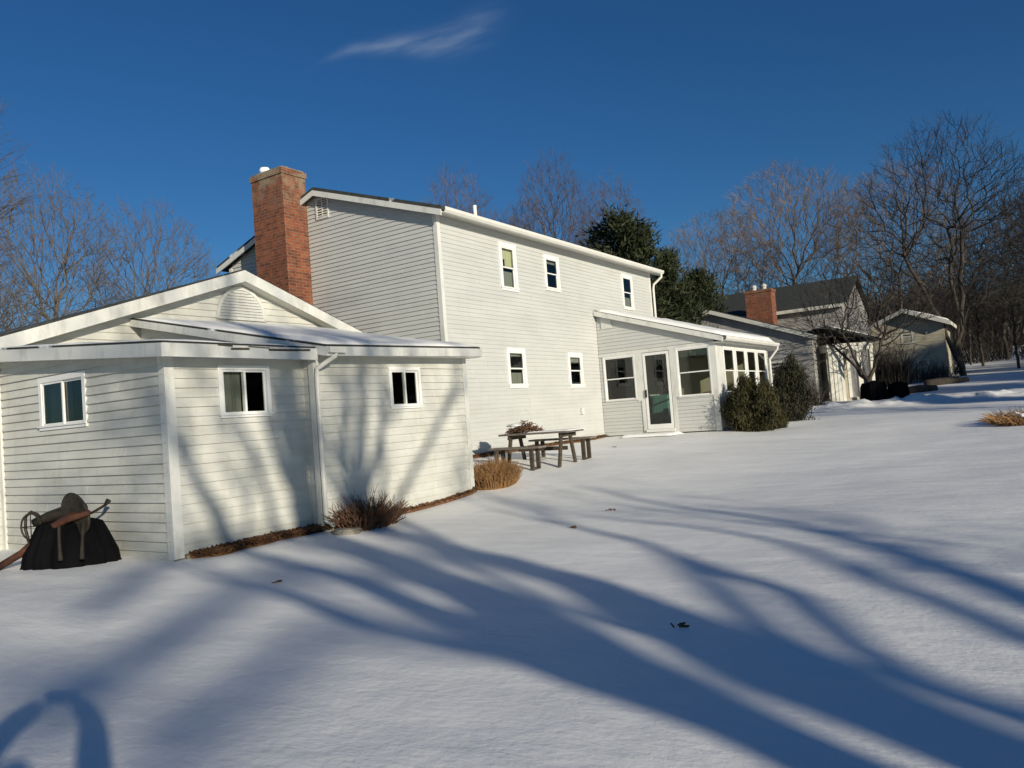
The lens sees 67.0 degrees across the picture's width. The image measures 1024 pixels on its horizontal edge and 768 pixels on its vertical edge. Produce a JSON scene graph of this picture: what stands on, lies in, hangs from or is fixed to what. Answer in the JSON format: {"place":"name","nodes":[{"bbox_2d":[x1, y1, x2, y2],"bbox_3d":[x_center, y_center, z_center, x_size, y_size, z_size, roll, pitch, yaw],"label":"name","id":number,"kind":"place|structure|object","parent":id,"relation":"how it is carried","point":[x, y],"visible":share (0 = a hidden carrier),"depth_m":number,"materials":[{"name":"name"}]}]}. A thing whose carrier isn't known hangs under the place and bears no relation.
{"place":"outdoors","nodes":[
{"label":"outdoors","id":0,"kind":"place"},
{"bbox_2d":[473,454,524,489],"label":"ornamental grass","id":1,"kind":"object","parent":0,"point":[488,474],"depth_m":14.03,"materials":[{"name":"brown plant"}]},
{"bbox_2d":[0,345,1023,767],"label":"snow ground","id":2,"kind":"structure","parent":0,"point":[836,585],"depth_m":5.66,"materials":[{"name":"white snow"}]},
{"bbox_2d":[0,96,42,332],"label":"bare tree","id":3,"kind":"object","parent":2,"relation":"on","point":[19,201],"visible":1,"depth_m":22.55,"materials":[{"name":"brown plant"}]},
{"bbox_2d":[0,268,56,330],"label":"bare tree","id":4,"kind":"object","parent":2,"relation":"on","point":[21,309],"visible":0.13,"depth_m":39.88,"materials":[{"name":"brown plant"}]},
{"bbox_2d":[0,230,73,331],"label":"bare tree","id":5,"kind":"object","parent":2,"relation":"on","point":[20,301],"visible":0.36,"depth_m":33.97,"materials":[{"name":"brown plant"}]},
{"bbox_2d":[20,518,121,570],"bbox_3d":[-5.436,1.948,9.566,1.188,0.570,0.752,-5,-2,4],"label":"covered fire pit","id":6,"kind":"object","parent":2,"relation":"on","point":[100,547],"visible":0.69,"depth_m":9.33,"materials":[{"name":"black fabric"}]},
{"bbox_2d":[0,493,110,569],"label":"old cultivator","id":7,"kind":"object","parent":6,"relation":"on","point":[73,508],"visible":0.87,"depth_m":9.40,"materials":[{"name":"metal"}]},
{"bbox_2d":[0,161,143,330],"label":"bare tree","id":8,"kind":"object","parent":2,"relation":"on","point":[63,264],"visible":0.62,"depth_m":44.50,"materials":[{"name":"brown plant"}]},
{"bbox_2d":[63,193,219,309],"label":"bare tree","id":9,"kind":"object","parent":2,"relation":"on","point":[167,268],"visible":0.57,"depth_m":49.20,"materials":[{"name":"brown plant"}]},
{"bbox_2d":[189,523,335,558],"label":"leaf litter","id":10,"kind":"object","parent":2,"relation":"on","point":[226,548],"visible":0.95,"depth_m":9.85,"materials":[{"name":"brown plant"}]},
{"bbox_2d":[331,527,362,534],"bbox_3d":[-2.278,2.029,10.639,0.458,0.085,0.429,-6,-3,33],"label":"splash stone","id":11,"kind":"object","parent":2,"relation":"on","point":[347,531],"visible":0.94,"depth_m":10.52,"materials":[{"name":"grey stone"}]},
{"bbox_2d":[321,487,411,530],"bbox_3d":[-2.037,1.779,11.094,1.108,0.645,1.493,-6,-3,33],"label":"bare shrub","id":12,"kind":"object","parent":2,"relation":"on","point":[380,514],"visible":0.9,"depth_m":10.93,"materials":[{"name":"brown plant"}]},
{"bbox_2d":[0,166,779,561],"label":"house","id":13,"kind":"structure","parent":2,"relation":"on","point":[314,354],"depth_m":13.25,"materials":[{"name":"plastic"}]},
{"bbox_2d":[37,370,88,430],"bbox_3d":[-6.135,0.241,10.604,1.280,0.740,0.144,-6,-3,33],"label":"window","id":14,"kind":"structure","parent":13,"relation":"in","point":[56,384],"depth_m":10.68,"materials":[{"name":"white plastic"}]},
{"bbox_2d":[216,365,274,417],"bbox_3d":[-3.544,0.098,10.214,0.144,0.680,0.850,-6,-3,33],"label":"window","id":15,"kind":"structure","parent":13,"relation":"in","point":[228,379],"depth_m":10.18,"materials":[{"name":"white plastic"}]},
{"bbox_2d":[387,367,424,408],"bbox_3d":[-1.737,0.060,12.520,0.112,0.670,0.810,-6,-3,33],"label":"window","id":16,"kind":"structure","parent":13,"relation":"in","point":[416,370],"depth_m":12.52,"materials":[{"name":"white plastic"}]},
{"bbox_2d":[497,241,519,292],"bbox_3d":[-0.114,-2.922,19.392,0.144,1.210,0.810,-6,-3,33],"label":"window","id":17,"kind":"structure","parent":13,"relation":"in","point":[507,283],"depth_m":19.49,"materials":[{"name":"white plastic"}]},
{"bbox_2d":[506,348,528,387],"bbox_3d":[0.103,-0.397,19.326,0.144,1.000,0.880,-6,-3,33],"label":"window","id":18,"kind":"structure","parent":13,"relation":"in","point":[515,379],"depth_m":19.40,"materials":[{"name":"white plastic"}]},
{"bbox_2d":[543,254,561,292],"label":"window","id":19,"kind":"structure","parent":13,"relation":"in","point":[548,259],"depth_m":21.27,"materials":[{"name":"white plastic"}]},
{"bbox_2d":[567,352,585,387],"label":"window","id":20,"kind":"structure","parent":13,"relation":"in","point":[572,357],"depth_m":21.94,"materials":[{"name":"white plastic"}]},
{"bbox_2d":[602,354,637,401],"bbox_3d":[3.180,-0.165,22.728,1.070,1.330,0.112,-6,-3,33],"label":"window","id":21,"kind":"structure","parent":13,"relation":"in","point":[631,355],"depth_m":22.75,"materials":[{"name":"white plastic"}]},
{"bbox_2d":[620,273,635,310],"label":"window","id":22,"kind":"structure","parent":13,"relation":"in","point":[626,301],"depth_m":25.35,"materials":[{"name":"white plastic"}]},
{"bbox_2d":[642,351,675,431],"bbox_3d":[4.177,0.224,22.065,0.870,2.270,0.125,-6,-3,33],"label":"door","id":23,"kind":"structure","parent":13,"relation":"in","point":[654,427],"depth_m":22.02,"materials":[{"name":"white plastic"}]},
{"bbox_2d":[648,394,671,423],"bbox_3d":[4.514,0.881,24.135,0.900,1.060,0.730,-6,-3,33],"label":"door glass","id":24,"kind":"object","parent":13,"relation":"in","point":[659,409],"visible":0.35,"depth_m":24.17,"materials":[{"name":"teal glass"}]},
{"bbox_2d":[654,354,666,377],"bbox_3d":[4.502,-0.675,23.631,0.400,1.000,0.400,-6,-3,33],"label":"hanging lantern","id":25,"kind":"object","parent":13,"relation":"hanging from","point":[660,371],"visible":0.94,"depth_m":23.49,"materials":[{"name":"metal"}]},
{"bbox_2d":[675,345,713,397],"bbox_3d":[5.071,-0.349,21.496,1.040,1.390,0.144,-6,-3,33],"label":"window","id":26,"kind":"structure","parent":13,"relation":"in","point":[702,349],"depth_m":21.54,"materials":[{"name":"white plastic"}]},
{"bbox_2d":[721,345,736,393],"bbox_3d":[6.210,-0.397,22.085,0.112,1.380,1.080,-6,-3,33],"label":"window","id":27,"kind":"structure","parent":13,"relation":"in","point":[731,348],"depth_m":22.40,"materials":[{"name":"white plastic"}]},
{"bbox_2d":[734,347,747,380],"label":"window","id":28,"kind":"structure","parent":13,"relation":"in","point":[742,349],"depth_m":23.34,"materials":[{"name":"white plastic"}]},
{"bbox_2d":[745,348,758,383],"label":"window","id":29,"kind":"structure","parent":13,"relation":"in","point":[755,370],"depth_m":24.26,"materials":[{"name":"white plastic"}]},
{"bbox_2d":[756,349,767,384],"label":"window","id":30,"kind":"structure","parent":13,"relation":"in","point":[763,352],"depth_m":25.18,"materials":[{"name":"white plastic"}]},
{"bbox_2d":[401,486,479,514],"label":"leaf litter","id":31,"kind":"object","parent":2,"relation":"on","point":[447,499],"visible":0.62,"depth_m":12.90,"materials":[{"name":"brown plant"}]},
{"bbox_2d":[419,161,500,220],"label":"bare tree","id":32,"kind":"object","parent":2,"relation":"on","point":[465,195],"visible":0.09,"depth_m":50.50,"materials":[{"name":"brown plant"}]},
{"bbox_2d":[493,206,532,231],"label":"bare tree","id":33,"kind":"object","parent":2,"relation":"on","point":[511,218],"visible":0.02,"depth_m":51.00,"materials":[{"name":"brown plant"}]},
{"bbox_2d":[488,445,545,470],"bbox_3d":[0.110,1.534,15.790,1.250,0.490,0.300,-6,-3,33],"label":"bench","id":34,"kind":"object","parent":2,"relation":"on","point":[531,456],"visible":0.87,"depth_m":15.63,"materials":[{"name":"brown wood"}]},
{"bbox_2d":[498,429,583,467],"bbox_3d":[0.630,1.405,16.260,1.680,0.801,0.807,-6,-3,33],"label":"picnic table","id":35,"kind":"object","parent":2,"relation":"on","point":[561,435],"visible":0.86,"depth_m":16.11,"materials":[{"name":"brown wood"}]},
{"bbox_2d":[505,420,543,438],"bbox_3d":[0.260,0.961,16.490,0.911,0.406,0.734,-6,-3,33],"label":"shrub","id":36,"kind":"object","parent":35,"relation":"on","point":[530,427],"visible":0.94,"depth_m":16.35,"materials":[{"name":"brown plant"}]},
{"bbox_2d":[506,423,526,426],"bbox_3d":[0.100,0.880,16.632,0.466,0.075,0.412,-5,-2,4],"label":"snow patch","id":37,"kind":"object","parent":36,"relation":"on","point":[515,424],"visible":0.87,"depth_m":16.47,"materials":[{"name":"white snow"}]},
{"bbox_2d":[527,428,585,432],"bbox_3d":[0.901,0.961,16.083,1.080,0.030,0.690,-6,-3,33],"label":"snow patch","id":38,"kind":"object","parent":35,"relation":"on","point":[568,429],"visible":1,"depth_m":15.82,"materials":[{"name":"white snow"}]},
{"bbox_2d":[473,434,608,458],"bbox_3d":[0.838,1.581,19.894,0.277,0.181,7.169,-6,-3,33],"label":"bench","id":39,"kind":"object","parent":2,"relation":"on","point":[483,454],"visible":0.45,"depth_m":19.94,"materials":[{"name":"brown wood"}]},
{"bbox_2d":[505,147,604,246],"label":"bare tree","id":40,"kind":"object","parent":2,"relation":"on","point":[554,211],"visible":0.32,"depth_m":49.67,"materials":[{"name":"brown plant"}]},
{"bbox_2d":[528,436,596,459],"bbox_3d":[1.106,1.421,16.857,1.550,0.490,0.300,-6,-3,33],"label":"bench","id":41,"kind":"object","parent":2,"relation":"on","point":[583,447],"visible":0.81,"depth_m":16.62,"materials":[{"name":"brown wood"}]},
{"bbox_2d":[568,167,664,278],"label":"bare tree","id":42,"kind":"object","parent":2,"relation":"on","point":[620,197],"visible":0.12,"depth_m":52.33,"materials":[{"name":"brown plant"}]},
{"bbox_2d":[575,201,694,394],"bbox_3d":[5.588,-3.517,37.810,6.650,11.034,8.657,-6,-3,33],"label":"pine tree","id":43,"kind":"object","parent":2,"relation":"on","point":[630,241],"visible":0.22,"depth_m":37.23,"materials":[{"name":"green plant"}]},
{"bbox_2d":[620,431,682,437],"bbox_3d":[3.905,1.464,21.624,1.550,0.204,0.960,-6,-3,33],"label":"door step","id":44,"kind":"object","parent":2,"relation":"on","point":[657,434],"depth_m":21.31,"materials":[{"name":"stone"}]},
{"bbox_2d":[670,622,689,627],"bbox_3d":[1.150,1.642,5.272,0.137,0.029,0.082,-6,-3,33],"label":"fallen leaf","id":45,"kind":"object","parent":2,"relation":"on","point":[681,624],"visible":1,"depth_m":5.26,"materials":[{"name":"brown plant"}]},
{"bbox_2d":[651,245,717,393],"bbox_3d":[7.932,-2.695,38.328,5.021,8.827,3.857,-5,-2,9],"label":"pine tree","id":46,"kind":"object","parent":2,"relation":"on","point":[684,300],"visible":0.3,"depth_m":37.67,"materials":[{"name":"green plant"}]},
{"bbox_2d":[678,266,728,313],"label":"pine tree","id":47,"kind":"object","parent":2,"relation":"on","point":[701,280],"visible":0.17,"depth_m":44.51,"materials":[{"name":"green plant"}]},
{"bbox_2d":[666,205,791,295],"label":"bare tree","id":48,"kind":"object","parent":2,"relation":"on","point":[704,260],"visible":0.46,"depth_m":66.28,"materials":[{"name":"brown plant"}]},
{"bbox_2d":[718,373,784,431],"bbox_3d":[6.410,0.624,20.896,1.793,1.893,1.495,-5,-2,11],"label":"yew bush","id":49,"kind":"object","parent":2,"relation":"on","point":[748,406],"visible":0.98,"depth_m":20.54,"materials":[{"name":"green plant"}]},
{"bbox_2d":[774,406,789,427],"bbox_3d":[7.378,0.977,21.410,0.681,0.795,0.568,-2,-3,-44],"label":"yew bush","id":50,"kind":"object","parent":2,"relation":"on","point":[783,419],"visible":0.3,"depth_m":21.24,"materials":[{"name":"green plant"}]},
{"bbox_2d":[693,275,880,402],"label":"house","id":51,"kind":"structure","parent":2,"relation":"on","point":[762,312],"depth_m":38.67,"materials":[{"name":"grey wood"}]},
{"bbox_2d":[768,361,785,385],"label":"window","id":52,"kind":"structure","parent":51,"relation":"in","point":[775,362],"depth_m":37.19,"materials":[{"name":"white glass"}]},
{"bbox_2d":[704,155,881,293],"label":"bare tree","id":53,"kind":"object","parent":2,"relation":"on","point":[799,268],"visible":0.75,"depth_m":63.30,"materials":[{"name":"brown plant"}]},
{"bbox_2d":[772,351,819,421],"bbox_3d":[8.713,0.167,24.105,1.521,2.454,1.359,-6,-3,33],"label":"yew bush","id":54,"kind":"object","parent":2,"relation":"on","point":[791,382],"visible":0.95,"depth_m":23.83,"materials":[{"name":"green plant"}]},
{"bbox_2d":[774,372,838,405],"bbox_3d":[12.687,0.273,35.456,4.746,1.743,3.186,-5,-2,14],"label":"bare shrub","id":55,"kind":"object","parent":2,"relation":"on","point":[818,394],"visible":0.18,"depth_m":34.76,"materials":[{"name":"brown plant"}]},
{"bbox_2d":[781,252,950,382],"bbox_3d":[16.217,-2.556,35.563,7.164,7.333,6.915,-6,-3,33],"label":"bare tree","id":56,"kind":"object","parent":2,"relation":"on","point":[863,375],"visible":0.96,"depth_m":35.30,"materials":[{"name":"brown plant"}]},
{"bbox_2d":[860,380,889,400],"bbox_3d":[15.539,0.320,33.151,1.183,0.950,1.162,-4,-2,2],"label":"covered grill","id":57,"kind":"object","parent":2,"relation":"on","point":[873,390],"visible":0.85,"depth_m":32.72,"materials":[{"name":"black fabric"}]},
{"bbox_2d":[808,157,986,317],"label":"bare tree","id":58,"kind":"object","parent":2,"relation":"on","point":[874,246],"visible":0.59,"depth_m":59.10,"materials":[{"name":"brown plant"}]},
{"bbox_2d":[887,381,909,397],"bbox_3d":[16.455,0.312,32.899,0.903,0.850,0.887,-4,-2,2],"label":"covered grill","id":59,"kind":"object","parent":2,"relation":"on","point":[899,389],"visible":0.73,"depth_m":32.58,"materials":[{"name":"black fabric"}]},
{"bbox_2d":[867,344,932,386],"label":"underbrush","id":60,"kind":"object","parent":2,"relation":"on","point":[888,372],"visible":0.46,"depth_m":46.16,"materials":[{"name":"brown plant"}]},
{"bbox_2d":[872,251,935,318],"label":"bare tree","id":61,"kind":"object","parent":2,"relation":"on","point":[903,307],"visible":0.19,"depth_m":82.46,"materials":[{"name":"brown plant"}]},
{"bbox_2d":[868,309,956,379],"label":"house","id":62,"kind":"structure","parent":2,"relation":"on","point":[936,343],"depth_m":50.66,"materials":[{"name":"grey wood"}]},
{"bbox_2d":[900,328,913,343],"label":"window","id":63,"kind":"structure","parent":62,"relation":"in","point":[901,330],"depth_m":51.04,"materials":[{"name":"white plastic"}]},
{"bbox_2d":[917,359,929,373],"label":"window","id":64,"kind":"structure","parent":62,"relation":"in","point":[920,359],"depth_m":50.54,"materials":[{"name":"white plastic"}]},
{"bbox_2d":[815,275,1023,348],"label":"distant wood","id":65,"kind":"object","parent":2,"relation":"on","point":[996,328],"visible":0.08,"depth_m":105.75,"materials":[{"name":"brown plant"}]},
{"bbox_2d":[908,385,937,392],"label":"fallen log","id":66,"kind":"object","parent":2,"relation":"on","point":[919,388],"visible":0.64,"depth_m":40.71,"materials":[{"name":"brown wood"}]},
{"bbox_2d":[906,286,953,321],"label":"bare tree","id":67,"kind":"object","parent":2,"relation":"on","point":[933,304],"visible":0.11,"depth_m":61.58,"materials":[{"name":"brown plant"}]},
{"bbox_2d":[840,109,1023,375],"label":"bare tree","id":68,"kind":"object","parent":2,"relation":"on","point":[955,348],"visible":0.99,"depth_m":50.01,"materials":[{"name":"brown plant"}]},
{"bbox_2d":[906,270,957,319],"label":"bare tree","id":69,"kind":"object","parent":2,"relation":"on","point":[937,294],"visible":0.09,"depth_m":70.23,"materials":[{"name":"brown plant"}]},
{"bbox_2d":[904,358,968,382],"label":"bare shrub","id":70,"kind":"object","parent":2,"relation":"on","point":[934,372],"visible":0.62,"depth_m":46.59,"materials":[{"name":"brown plant"}]},
{"bbox_2d":[921,283,969,366],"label":"bare tree","id":71,"kind":"object","parent":2,"relation":"on","point":[950,315],"visible":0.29,"depth_m":57.37,"materials":[{"name":"brown plant"}]},
{"bbox_2d":[923,377,968,384],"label":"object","id":72,"kind":"object","parent":2,"relation":"on","point":[945,380],"visible":0.74,"depth_m":43.10,"materials":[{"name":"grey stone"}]},
{"bbox_2d":[911,225,991,340],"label":"bare tree","id":73,"kind":"object","parent":2,"relation":"on","point":[947,275],"visible":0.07,"depth_m":86.83,"materials":[{"name":"brown plant"}]},
{"bbox_2d":[923,225,1002,351],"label":"bare tree","id":74,"kind":"object","parent":2,"relation":"on","point":[963,279],"visible":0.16,"depth_m":75.75,"materials":[{"name":"brown plant"}]},
{"bbox_2d":[942,275,989,364],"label":"bare tree","id":75,"kind":"object","parent":2,"relation":"on","point":[970,346],"visible":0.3,"depth_m":63.60,"materials":[{"name":"brown plant"}]},
{"bbox_2d":[943,248,1010,365],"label":"bare tree","id":76,"kind":"object","parent":2,"relation":"on","point":[977,321],"visible":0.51,"depth_m":59.83,"materials":[{"name":"brown plant"}]},
{"bbox_2d":[945,326,1023,371],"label":"underbrush","id":77,"kind":"object","parent":2,"relation":"on","point":[992,348],"visible":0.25,"depth_m":67.22,"materials":[{"name":"brown plant"}]},
{"bbox_2d":[946,190,1023,359],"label":"bare tree","id":78,"kind":"object","parent":2,"relation":"on","point":[1007,352],"visible":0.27,"depth_m":65.74,"materials":[{"name":"brown plant"}]},
{"bbox_2d":[972,154,1023,317],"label":"bare tree","id":79,"kind":"object","parent":2,"relation":"on","point":[1011,237],"visible":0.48,"depth_m":55.48,"materials":[{"name":"brown plant"}]},
{"bbox_2d":[972,197,1023,318],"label":"bare tree","id":80,"kind":"object","parent":2,"relation":"on","point":[1006,261],"visible":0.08,"depth_m":80.46,"materials":[{"name":"brown plant"}]},
{"bbox_2d":[974,406,1023,425],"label":"ornamental grass clump","id":81,"kind":"object","parent":2,"relation":"on","point":[1012,418],"visible":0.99,"depth_m":17.64,"materials":[{"name":"plant"}]},
{"bbox_2d":[976,247,1023,368],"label":"bare tree","id":82,"kind":"object","parent":2,"relation":"on","point":[1012,316],"visible":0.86,"depth_m":52.06,"materials":[{"name":"brown plant"}]},
{"bbox_2d":[996,176,1023,308],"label":"bare tree","id":83,"kind":"object","parent":2,"relation":"on","point":[1013,236],"visible":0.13,"depth_m":70.40,"materials":[{"name":"brown plant"}]},
{"bbox_2d":[0,0,1023,331],"label":"sky","id":84,"kind":"structure","parent":0,"point":[180,103],"materials":[{"name":"blue"}]}
]}

